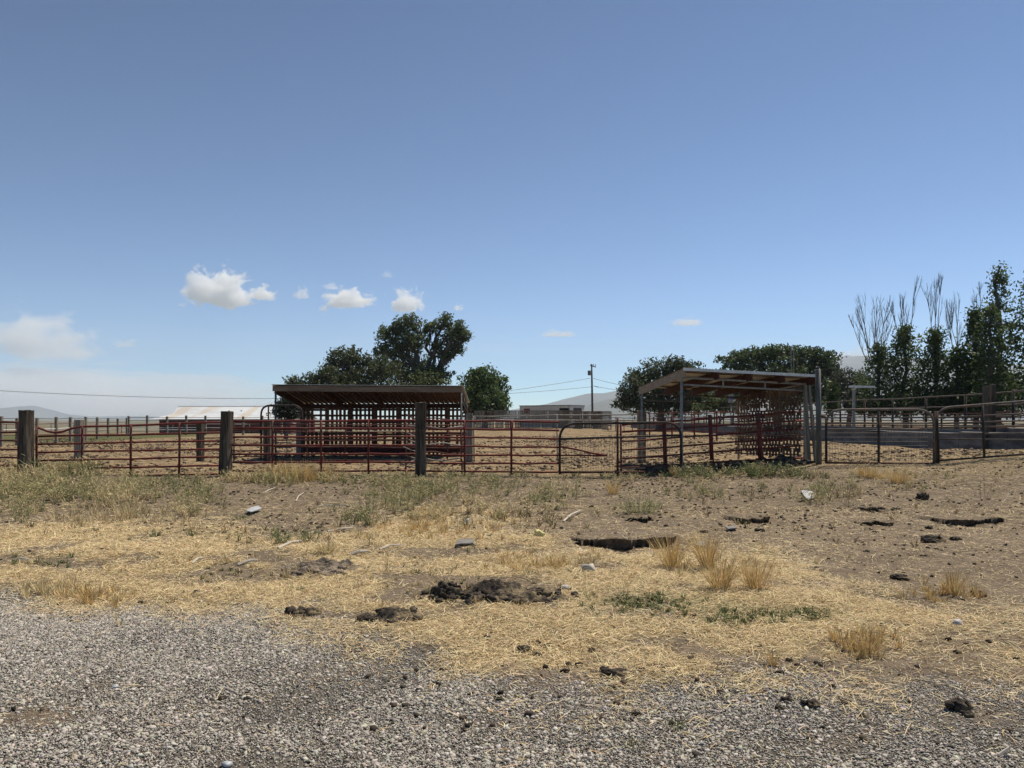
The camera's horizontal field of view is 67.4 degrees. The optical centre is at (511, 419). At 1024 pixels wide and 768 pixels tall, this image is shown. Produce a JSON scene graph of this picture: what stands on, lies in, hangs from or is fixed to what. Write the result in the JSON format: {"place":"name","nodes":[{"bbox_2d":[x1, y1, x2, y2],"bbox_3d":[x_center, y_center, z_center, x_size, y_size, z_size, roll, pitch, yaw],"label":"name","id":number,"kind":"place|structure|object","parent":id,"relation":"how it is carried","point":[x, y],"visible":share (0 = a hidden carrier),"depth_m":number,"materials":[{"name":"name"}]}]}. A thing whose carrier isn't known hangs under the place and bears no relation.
{"place":"outdoors","nodes":[
{"label":"outdoors","id":0,"kind":"place"},
{"bbox_2d":[0,390,283,398],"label":"power line","id":1,"kind":"object","parent":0,"point":[162,397],"visible":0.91,"depth_m":72.71,"materials":[{"name":"metal"}]},
{"bbox_2d":[0,406,342,419],"bbox_3d":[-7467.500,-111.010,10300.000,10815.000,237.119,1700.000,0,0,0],"label":"hills","id":2,"kind":"structure","parent":0,"point":[12,412],"depth_m":9908.93,"materials":[{"name":"grey"}]},
{"bbox_2d":[0,420,1023,767],"bbox_3d":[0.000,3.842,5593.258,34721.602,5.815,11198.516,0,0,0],"label":"ground","id":3,"kind":"structure","parent":0,"point":[918,562],"depth_m":7.68,"materials":[{"name":"soil"}]},
{"bbox_2d":[0,421,18,475],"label":"pipe gate","id":4,"kind":"structure","parent":3,"relation":"on","point":[17,440],"depth_m":20.78,"materials":[{"name":"metal"}]},
{"bbox_2d":[18,410,33,476],"bbox_3d":[-13.021,0.749,20.601,0.303,2.006,0.265,0,0,20],"label":"timber post","id":5,"kind":"object","parent":3,"relation":"on","point":[26,432],"visible":0.82,"depth_m":20.50,"materials":[{"name":"brown wood"}]},
{"bbox_2d":[0,416,127,446],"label":"pipe fence","id":6,"kind":"object","parent":3,"relation":"on","point":[56,423],"visible":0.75,"depth_m":50.02,"materials":[{"name":"brown metal"}]},
{"bbox_2d":[74,420,84,458],"bbox_3d":[-16.044,0.870,28.501,0.310,1.716,0.267,0,0,16],"label":"timber post","id":7,"kind":"object","parent":3,"relation":"on","point":[77,439],"visible":0.54,"depth_m":28.38,"materials":[{"name":"grey wood"}]},
{"bbox_2d":[35,421,219,475],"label":"pipe gate","id":8,"kind":"structure","parent":3,"relation":"on","point":[179,449],"depth_m":20.82,"materials":[{"name":"metal"}]},
{"bbox_2d":[196,424,204,460],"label":"timber post","id":9,"kind":"object","parent":3,"relation":"on","point":[200,428],"visible":0.66,"depth_m":27.92,"materials":[{"name":"brown wood"}]},
{"bbox_2d":[127,415,282,434],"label":"pipe fence","id":10,"kind":"object","parent":3,"relation":"on","point":[185,420],"visible":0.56,"depth_m":75.40,"materials":[{"name":"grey metal"}]},
{"bbox_2d":[218,411,233,474],"bbox_3d":[-7.630,0.752,20.500,0.334,1.939,0.248,0,0,14],"label":"timber post","id":11,"kind":"object","parent":3,"relation":"on","point":[226,446],"visible":0.88,"depth_m":20.40,"materials":[{"name":"brown wood"}]},
{"bbox_2d":[204,422,262,460],"bbox_3d":[-10.171,0.798,27.989,2.444,1.528,0.086,0,0,10],"label":"corral fence","id":12,"kind":"object","parent":3,"relation":"on","point":[234,450],"visible":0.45,"depth_m":27.95,"materials":[{"name":"metal"}]},
{"bbox_2d":[152,406,316,432],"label":"barn","id":13,"kind":"structure","parent":3,"relation":"on","point":[215,411],"depth_m":153.80,"materials":[{"name":"grey metal"}]},
{"bbox_2d":[263,422,270,461],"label":"timber post","id":14,"kind":"object","parent":3,"relation":"on","point":[266,449],"visible":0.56,"depth_m":27.48,"materials":[{"name":"brown wood"}]},
{"bbox_2d":[260,404,302,459],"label":"walk gate","id":15,"kind":"structure","parent":3,"relation":"on","point":[268,406],"depth_m":28.17,"materials":[{"name":"metal"}]},
{"bbox_2d":[274,526,295,542],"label":"weed bush","id":16,"kind":"object","parent":3,"relation":"on","point":[278,539],"visible":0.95,"depth_m":9.68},
{"bbox_2d":[277,422,295,456],"bbox_3d":[-9.185,0.806,31.500,0.049,1.458,5.032,0,0,-6],"label":"corral fence","id":17,"kind":"object","parent":3,"relation":"on","point":[286,442],"visible":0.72,"depth_m":31.18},
{"bbox_2d":[266,397,310,438],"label":"dark bush","id":18,"kind":"object","parent":3,"relation":"on","point":[284,413],"visible":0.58,"depth_m":59.78,"materials":[{"name":"green plant"}]},
{"bbox_2d":[296,422,300,457],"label":"timber post","id":19,"kind":"object","parent":3,"relation":"on","point":[298,449],"visible":0.41,"depth_m":29.91,"materials":[{"name":"grey wood"}]},
{"bbox_2d":[284,606,321,617],"bbox_3d":[-1.709,1.561,6.190,0.347,0.107,0.241,0,0,0],"label":"manure patch","id":20,"kind":"object","parent":3,"relation":"on","point":[309,611],"visible":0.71,"depth_m":6.16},
{"bbox_2d":[294,522,326,541],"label":"weed bush","id":21,"kind":"object","parent":3,"relation":"on","point":[306,533],"visible":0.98,"depth_m":9.83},
{"bbox_2d":[282,361,340,432],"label":"leafy tree","id":22,"kind":"object","parent":3,"relation":"on","point":[321,377],"visible":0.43,"depth_m":83.88,"materials":[{"name":"green plant"}]},
{"bbox_2d":[269,557,368,578],"bbox_3d":[-1.998,1.533,7.941,1.020,0.196,0.742,0,0,0],"label":"dirt mound","id":23,"kind":"object","parent":3,"relation":"on","point":[323,565],"visible":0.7,"depth_m":7.92,"materials":[{"name":"soil"}]},
{"bbox_2d":[232,419,414,475],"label":"pipe gate","id":24,"kind":"structure","parent":3,"relation":"on","point":[368,444],"depth_m":20.78,"materials":[{"name":"metal"}]},
{"bbox_2d":[305,535,341,553],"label":"grass tuft","id":25,"kind":"object","parent":3,"relation":"on","point":[326,547],"visible":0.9,"depth_m":8.91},
{"bbox_2d":[315,344,406,430],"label":"leafy tree","id":26,"kind":"object","parent":3,"relation":"on","point":[353,370],"visible":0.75,"depth_m":87.13,"materials":[{"name":"green plant"}]},
{"bbox_2d":[274,424,465,461],"bbox_3d":[-5.210,0.868,27.689,7.155,1.410,0.087,0,0,5],"label":"corral fence","id":27,"kind":"object","parent":3,"relation":"on","point":[345,440],"visible":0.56,"depth_m":27.71,"materials":[{"name":"metal"}]},
{"bbox_2d":[271,384,470,460],"bbox_3d":[-5.388,0.224,30.890,7.324,3.073,4.020,0,0,0],"label":"plank shelter","id":28,"kind":"object","parent":3,"relation":"on","point":[307,398],"visible":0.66,"depth_m":32.23,"materials":[{"name":"red wood"}]},
{"bbox_2d":[355,605,428,623],"bbox_3d":[-0.920,1.549,6.062,0.605,0.118,0.366,0,0,0],"label":"manure patch","id":29,"kind":"object","parent":3,"relation":"on","point":[390,614],"visible":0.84,"depth_m":5.96,"materials":[{"name":"soil"}]},
{"bbox_2d":[415,402,425,476],"bbox_3d":[-2.442,0.641,20.502,0.296,2.193,0.248,0,0,-7],"label":"timber post","id":30,"kind":"object","parent":3,"relation":"on","point":[420,436],"visible":0.88,"depth_m":20.38,"materials":[{"name":"brown wood"}]},
{"bbox_2d":[371,311,473,423],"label":"tree","id":31,"kind":"object","parent":3,"relation":"on","point":[429,371],"visible":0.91,"depth_m":94.37,"materials":[{"name":"green plant"}]},
{"bbox_2d":[403,413,462,473],"bbox_3d":[-2.185,0.681,21.277,1.639,1.695,0.581,0,0,0],"label":"battered fence","id":32,"kind":"object","parent":3,"relation":"on","point":[413,434],"visible":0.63,"depth_m":21.30,"materials":[{"name":"metal"}]},
{"bbox_2d":[466,413,472,461],"bbox_3d":[-1.511,0.746,27.200,0.254,1.928,0.213,0,0,-6],"label":"timber post","id":33,"kind":"object","parent":3,"relation":"on","point":[469,441],"visible":0.66,"depth_m":27.10,"materials":[{"name":"grey wood"}]},
{"bbox_2d":[456,362,513,427],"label":"round tree","id":34,"kind":"object","parent":3,"relation":"on","point":[484,392],"visible":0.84,"depth_m":90.82,"materials":[{"name":"green plant"}]},
{"bbox_2d":[426,419,558,474],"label":"pipe gate","id":35,"kind":"structure","parent":3,"relation":"on","point":[464,445],"depth_m":20.83,"materials":[{"name":"metal"}]},
{"bbox_2d":[419,578,578,604],"bbox_3d":[-0.108,1.484,6.642,1.379,0.197,0.697,0,0,0],"label":"manure pile","id":36,"kind":"object","parent":3,"relation":"on","point":[492,590],"visible":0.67,"depth_m":6.51,"materials":[{"name":"soil"}]},
{"bbox_2d":[428,580,464,599],"bbox_3d":[-0.559,1.484,6.607,0.316,0.201,0.245,0,0,0],"label":"manure lump","id":37,"kind":"object","parent":36,"relation":"on","point":[442,589],"visible":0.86,"depth_m":6.55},
{"bbox_2d":[0,452,1014,658],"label":"dry weeds","id":38,"kind":"object","parent":3,"relation":"on","point":[46,476],"visible":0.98,"depth_m":13.77,"materials":[{"name":"plant"}]},
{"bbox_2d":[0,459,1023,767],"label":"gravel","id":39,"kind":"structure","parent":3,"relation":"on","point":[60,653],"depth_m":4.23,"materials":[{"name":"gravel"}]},
{"bbox_2d":[800,698,819,707],"bbox_3d":[1.631,1.550,4.187,0.097,0.053,0.094,0,0,-34],"label":"manure clod","id":40,"kind":"object","parent":39,"relation":"on","point":[813,702],"visible":1,"depth_m":4.17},
{"bbox_2d":[944,697,973,711],"bbox_3d":[2.411,1.546,4.142,0.138,0.099,0.135,0,0,31],"label":"manure clod","id":41,"kind":"object","parent":39,"relation":"on","point":[958,704],"visible":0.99,"depth_m":4.11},
{"bbox_2d":[0,433,1023,472],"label":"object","id":42,"kind":"object","parent":3,"relation":"on","point":[963,452],"visible":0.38,"depth_m":29.49,"materials":[{"name":"dried manure"}]},
{"bbox_2d":[0,449,1023,767],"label":"dry straw","id":43,"kind":"object","parent":3,"relation":"on","point":[210,547],"visible":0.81,"depth_m":7.20,"materials":[{"name":"plant"}]},
{"bbox_2d":[455,538,475,545],"bbox_3d":[-0.558,1.518,9.520,0.255,0.039,0.589,0,0,0],"label":"rock","id":44,"kind":"object","parent":43,"relation":"on","point":[463,541],"visible":0.95,"depth_m":9.47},
{"bbox_2d":[474,410,611,429],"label":"pallet fence","id":45,"kind":"object","parent":3,"relation":"on","point":[537,425],"visible":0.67,"depth_m":85.98,"materials":[{"name":"grey wood"}]},
{"bbox_2d":[519,405,584,426],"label":"pale shed","id":46,"kind":"structure","parent":3,"relation":"on","point":[579,408],"depth_m":104.12,"materials":[{"name":"grey metal"}]},
{"bbox_2d":[473,414,636,461],"bbox_3d":[1.556,0.660,27.142,5.897,1.724,0.091,0,0,3],"label":"corral fence","id":47,"kind":"object","parent":3,"relation":"on","point":[556,415],"visible":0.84,"depth_m":27.13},
{"bbox_2d":[556,411,600,427],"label":"pallet fence","id":48,"kind":"object","parent":3,"relation":"on","point":[580,418],"visible":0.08,"depth_m":93.00,"materials":[{"name":"grey wood"}]},
{"bbox_2d":[581,563,594,571],"bbox_3d":[0.771,1.513,7.792,0.148,0.104,0.104,0,0,0],"label":"rock","id":49,"kind":"object","parent":3,"relation":"on","point":[585,567],"visible":0.74,"depth_m":7.76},
{"bbox_2d":[588,364,597,410],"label":"utility pole","id":50,"kind":"object","parent":3,"relation":"on","point":[590,372],"visible":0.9,"depth_m":129.88,"materials":[{"name":"brown wood"}]},
{"bbox_2d":[603,480,623,494],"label":"grass tuft","id":51,"kind":"object","parent":3,"relation":"on","point":[614,490],"visible":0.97,"depth_m":15.84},
{"bbox_2d":[601,667,626,677],"bbox_3d":[0.627,1.559,4.724,0.165,0.063,0.104,0,0,0],"label":"manure clod","id":52,"kind":"object","parent":3,"relation":"on","point":[609,671],"visible":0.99,"depth_m":4.70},
{"bbox_2d":[558,417,681,475],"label":"gate","id":53,"kind":"structure","parent":3,"relation":"on","point":[617,436],"depth_m":21.08,"materials":[{"name":"metal"}]},
{"bbox_2d":[560,446,607,455],"bbox_3d":[1.952,0.868,20.827,1.275,0.293,0.066,0,0,0],"label":"loose bar","id":54,"kind":"object","parent":53,"relation":"attached to","point":[597,454],"visible":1,"depth_m":20.80,"materials":[{"name":"red paint"}]},
{"bbox_2d":[570,528,676,549],"bbox_3d":[1.476,1.575,10.364,1.390,0.184,1.592,0,0,0],"label":"dirt ledge","id":55,"kind":"object","parent":3,"relation":"on","point":[618,541],"visible":0.91,"depth_m":9.84,"materials":[{"name":"soil"}]},
{"bbox_2d":[611,491,665,513],"bbox_3d":[2.092,1.376,12.782,0.896,0.389,1.041,0,0,23],"label":"weed bush","id":56,"kind":"object","parent":3,"relation":"on","point":[648,502],"visible":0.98,"depth_m":12.67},
{"bbox_2d":[625,515,651,522],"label":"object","id":57,"kind":"object","parent":3,"relation":"on","point":[645,519],"visible":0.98,"depth_m":11.95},
{"bbox_2d":[637,410,645,462],"bbox_3d":[4.471,0.710,26.498,0.276,2.021,0.234,0,0,-5],"label":"timber post","id":58,"kind":"object","parent":3,"relation":"on","point":[639,427],"visible":0.64,"depth_m":26.39,"materials":[{"name":"grey wood"}]},
{"bbox_2d":[606,464,684,473],"bbox_3d":[3.825,1.460,22.145,2.706,0.307,1.034,0,0,0],"label":"manure pile","id":59,"kind":"object","parent":3,"relation":"on","point":[645,469],"visible":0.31,"depth_m":21.99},
{"bbox_2d":[662,417,667,468],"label":"red post","id":60,"kind":"object","parent":3,"relation":"on","point":[664,441],"visible":0.85,"depth_m":22.00,"materials":[{"name":"paint"}]},
{"bbox_2d":[609,354,722,428],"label":"leafy tree","id":61,"kind":"object","parent":3,"relation":"on","point":[635,380],"visible":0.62,"depth_m":75.34,"materials":[{"name":"green plant"}]},
{"bbox_2d":[646,529,693,568],"bbox_3d":[1.648,1.361,8.034,0.537,0.417,0.515,0,0,27],"label":"grass tuft","id":62,"kind":"object","parent":3,"relation":"on","point":[670,560],"visible":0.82,"depth_m":7.98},
{"bbox_2d":[649,411,736,440],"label":"pipe fence","id":63,"kind":"object","parent":3,"relation":"on","point":[694,417],"visible":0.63,"depth_m":44.95,"materials":[{"name":"metal"}]},
{"bbox_2d":[682,528,731,568],"bbox_3d":[2.013,1.326,7.896,0.551,0.455,0.570,0,0,0],"label":"grass tuft","id":64,"kind":"object","parent":3,"relation":"on","point":[707,555],"visible":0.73,"depth_m":7.84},
{"bbox_2d":[708,415,713,467],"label":"red post","id":65,"kind":"object","parent":3,"relation":"on","point":[710,430],"visible":0.81,"depth_m":22.30,"materials":[{"name":"metal"}]},
{"bbox_2d":[620,411,802,470],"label":"pipe gate","id":66,"kind":"structure","parent":3,"relation":"on","point":[643,430],"depth_m":22.46,"materials":[{"name":"metal"}]},
{"bbox_2d":[691,391,736,423],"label":"leafy tree","id":67,"kind":"object","parent":3,"relation":"on","point":[704,407],"visible":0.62,"depth_m":69.61,"materials":[{"name":"green plant"}]},
{"bbox_2d":[694,554,751,590],"bbox_3d":[1.862,1.348,6.827,0.524,0.355,0.465,0,0,0],"label":"grass tuft","id":68,"kind":"object","parent":3,"relation":"on","point":[727,578],"visible":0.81,"depth_m":6.79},
{"bbox_2d":[639,367,814,468],"bbox_3d":[6.534,0.160,24.515,4.244,3.275,4.712,0,0,-10],"label":"open shelter","id":69,"kind":"object","parent":3,"relation":"on","point":[747,386],"visible":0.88,"depth_m":23.97,"materials":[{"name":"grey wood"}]},
{"bbox_2d":[719,513,769,523],"bbox_3d":[3.729,1.571,12.450,0.728,0.136,1.340,0,0,0],"label":"dirt ledge","id":70,"kind":"object","parent":3,"relation":"on","point":[756,519],"visible":0.89,"depth_m":12.00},
{"bbox_2d":[727,554,783,590],"bbox_3d":[2.165,1.359,6.860,0.510,0.326,0.519,0,0,0],"label":"grass tuft","id":71,"kind":"object","parent":3,"relation":"on","point":[753,583],"visible":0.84,"depth_m":6.80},
{"bbox_2d":[756,413,761,459],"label":"red post","id":72,"kind":"object","parent":3,"relation":"on","point":[759,438],"visible":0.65,"depth_m":22.60,"materials":[{"name":"metal"}]},
{"bbox_2d":[709,454,814,470],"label":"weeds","id":73,"kind":"object","parent":3,"relation":"on","point":[788,460],"visible":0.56,"depth_m":22.48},
{"bbox_2d":[759,645,785,666],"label":"grass tuft","id":74,"kind":"object","parent":3,"relation":"on","point":[773,662],"visible":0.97,"depth_m":4.85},
{"bbox_2d":[713,342,846,424],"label":"broad tree","id":75,"kind":"object","parent":3,"relation":"on","point":[775,357],"visible":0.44,"depth_m":106.54,"materials":[{"name":"green plant"}]},
{"bbox_2d":[803,385,815,462],"bbox_3d":[8.773,0.192,22.576,0.175,2.406,0.471,0,0,-11],"label":"ladder","id":76,"kind":"object","parent":3,"relation":"on","point":[808,397],"visible":0.91,"depth_m":22.60,"materials":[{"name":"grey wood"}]},
{"bbox_2d":[815,369,826,464],"bbox_3d":[8.804,-0.046,21.877,0.185,2.770,0.405,0,0,-10],"label":"steel pole","id":77,"kind":"object","parent":3,"relation":"on","point":[818,417],"visible":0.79,"depth_m":21.94,"materials":[{"name":"metal"}]},
{"bbox_2d":[631,423,1023,449],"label":"feed bunk","id":78,"kind":"object","parent":3,"relation":"on","point":[871,435],"visible":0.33,"depth_m":32.69,"materials":[{"name":"concrete"}]},
{"bbox_2d":[821,378,841,424],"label":"leafy tree","id":79,"kind":"object","parent":3,"relation":"on","point":[833,389],"visible":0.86,"depth_m":59.86,"materials":[{"name":"green plant"}]},
{"bbox_2d":[646,389,1023,428],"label":"pipe fence","id":80,"kind":"object","parent":3,"relation":"on","point":[1013,391],"visible":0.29,"depth_m":35.70,"materials":[{"name":"metal"}]},
{"bbox_2d":[646,412,1023,428],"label":"pipe fence","id":81,"kind":"object","parent":3,"relation":"on","point":[911,420],"visible":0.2,"depth_m":45.42,"materials":[{"name":"metal"}]},
{"bbox_2d":[823,365,874,424],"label":"leafy tree","id":82,"kind":"object","parent":3,"relation":"on","point":[846,382],"visible":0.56,"depth_m":83.73,"materials":[{"name":"green plant"}]},
{"bbox_2d":[849,385,874,427],"bbox_3d":[18.217,-0.184,40.000,1.235,3.133,0.300,0,0,0],"label":"steel pipe frame","id":83,"kind":"object","parent":3,"relation":"on","point":[853,401],"visible":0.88,"depth_m":39.94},
{"bbox_2d":[843,503,884,511],"bbox_3d":[6.330,1.589,13.962,0.568,0.116,1.018,0,0,0],"label":"dirt ledge","id":84,"kind":"object","parent":3,"relation":"on","point":[867,507],"visible":0.91,"depth_m":13.65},
{"bbox_2d":[850,463,878,476],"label":"grass tuft","id":85,"kind":"object","parent":3,"relation":"on","point":[861,472],"visible":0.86,"depth_m":19.05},
{"bbox_2d":[850,629,894,654],"bbox_3d":[2.395,1.490,5.126,0.290,0.158,0.253,0,0,0],"label":"grass tuft","id":86,"kind":"object","parent":3,"relation":"on","point":[869,643],"visible":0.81,"depth_m":5.12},
{"bbox_2d":[855,519,893,525],"bbox_3d":[5.490,1.568,11.640,0.527,0.083,0.532,0,0,43],"label":"rock","id":87,"kind":"object","parent":3,"relation":"on","point":[870,522],"visible":0.98,"depth_m":11.57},
{"bbox_2d":[864,467,887,478],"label":"grass tuft","id":88,"kind":"object","parent":3,"relation":"on","point":[874,476],"visible":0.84,"depth_m":18.75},
{"bbox_2d":[847,295,909,426],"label":"poplar","id":89,"kind":"object","parent":3,"relation":"on","point":[880,350],"visible":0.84,"depth_m":61.76,"materials":[{"name":"green plant"}]},
{"bbox_2d":[825,408,934,463],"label":"gate","id":90,"kind":"structure","parent":3,"relation":"on","point":[878,429],"depth_m":21.40,"materials":[{"name":"metal"}]},
{"bbox_2d":[876,466,921,483],"bbox_3d":[8.969,1.267,17.719,1.018,0.417,1.004,0,0,0],"label":"grass tuft","id":91,"kind":"object","parent":3,"relation":"on","point":[895,478],"visible":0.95,"depth_m":17.63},
{"bbox_2d":[889,574,910,579],"bbox_3d":[3.736,1.533,7.410,0.180,0.080,0.156,0,0,0],"label":"dirt clod","id":92,"kind":"object","parent":3,"relation":"on","point":[898,577],"visible":0.98,"depth_m":7.38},
{"bbox_2d":[881,276,936,427],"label":"poplar","id":93,"kind":"object","parent":3,"relation":"on","point":[903,338],"visible":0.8,"depth_m":61.60,"materials":[{"name":"green plant"}]},
{"bbox_2d":[796,411,1023,429],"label":"pipe fence","id":94,"kind":"object","parent":3,"relation":"on","point":[941,419],"visible":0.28,"depth_m":57.62,"materials":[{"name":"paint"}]},
{"bbox_2d":[915,492,928,499],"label":"manure clod","id":95,"kind":"object","parent":3,"relation":"on","point":[925,495],"visible":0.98,"depth_m":14.61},
{"bbox_2d":[920,534,946,541],"bbox_3d":[5.358,1.527,9.806,0.317,0.125,0.238,0,0,-21],"label":"manure clod","id":96,"kind":"object","parent":3,"relation":"on","point":[936,537],"visible":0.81,"depth_m":9.76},
{"bbox_2d":[847,369,1023,424],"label":"shrub","id":97,"kind":"object","parent":3,"relation":"on","point":[932,402],"visible":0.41,"depth_m":59.38,"materials":[{"name":"green plant"}]},
{"bbox_2d":[914,272,957,421],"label":"poplar","id":98,"kind":"object","parent":3,"relation":"on","point":[935,352],"visible":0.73,"depth_m":60.80,"materials":[{"name":"green plant"}]},
{"bbox_2d":[903,512,1003,525],"bbox_3d":[7.055,1.581,12.515,1.214,0.154,1.666,0,0,0],"label":"dirt ledge","id":99,"kind":"object","parent":3,"relation":"on","point":[952,517],"visible":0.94,"depth_m":11.89,"materials":[{"name":"soil"}]},
{"bbox_2d":[935,565,978,596],"bbox_3d":[3.888,1.425,6.753,0.392,0.266,0.359,0,0,0],"label":"grass tuft","id":100,"kind":"object","parent":3,"relation":"on","point":[954,589],"visible":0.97,"depth_m":6.75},
{"bbox_2d":[941,292,979,424],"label":"poplar","id":101,"kind":"object","parent":3,"relation":"on","point":[957,359],"visible":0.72,"depth_m":59.70,"materials":[{"name":"green plant"}]},
{"bbox_2d":[955,282,988,429],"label":"poplar","id":102,"kind":"object","parent":3,"relation":"on","point":[971,321],"visible":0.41,"depth_m":59.79,"materials":[{"name":"green plant"}]},
{"bbox_2d":[935,400,1023,462],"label":"pipe gate","id":103,"kind":"structure","parent":3,"relation":"on","point":[937,445],"depth_m":21.29,"materials":[{"name":"metal"}]},
{"bbox_2d":[982,386,988,448],"bbox_3d":[16.958,0.066,27.500,0.168,2.538,0.144,0,0,-10],"label":"timber post","id":104,"kind":"object","parent":3,"relation":"on","point":[985,394],"visible":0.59,"depth_m":27.44,"materials":[{"name":"brown wood"}]},
{"bbox_2d":[957,292,1016,419],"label":"poplar","id":105,"kind":"object","parent":3,"relation":"on","point":[990,313],"visible":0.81,"depth_m":55.81,"materials":[{"name":"green plant"}]},
{"bbox_2d":[989,384,995,431],"bbox_3d":[17.642,0.037,28.200,0.181,2.641,0.157,0,0,-12],"label":"timber post","id":106,"kind":"object","parent":3,"relation":"on","point":[992,396],"visible":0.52,"depth_m":28.14,"materials":[{"name":"brown wood"}]},
{"bbox_2d":[972,260,1023,428],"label":"poplar","id":107,"kind":"object","parent":3,"relation":"on","point":[999,274],"visible":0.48,"depth_m":57.74,"materials":[{"name":"green plant"}]},
{"bbox_2d":[997,271,1023,419],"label":"poplar","id":108,"kind":"object","parent":3,"relation":"on","point":[1016,346],"visible":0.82,"depth_m":56.21,"materials":[{"name":"green plant"}]},
{"bbox_2d":[0,0,1023,419],"label":"sky","id":109,"kind":"structure","parent":0,"point":[201,200],"materials":[{"name":"blue"}]},
{"bbox_2d":[438,355,1023,419],"bbox_3d":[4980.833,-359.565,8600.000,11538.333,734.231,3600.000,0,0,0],"label":"mountains","id":110,"kind":"structure","parent":0,"point":[856,362],"depth_m":8029.40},
{"bbox_2d":[585,383,1023,419],"bbox_3d":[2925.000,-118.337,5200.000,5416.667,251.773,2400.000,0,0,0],"label":"hills","id":111,"kind":"structure","parent":0,"point":[604,405],"depth_m":4147.41,"materials":[{"name":"grey"}]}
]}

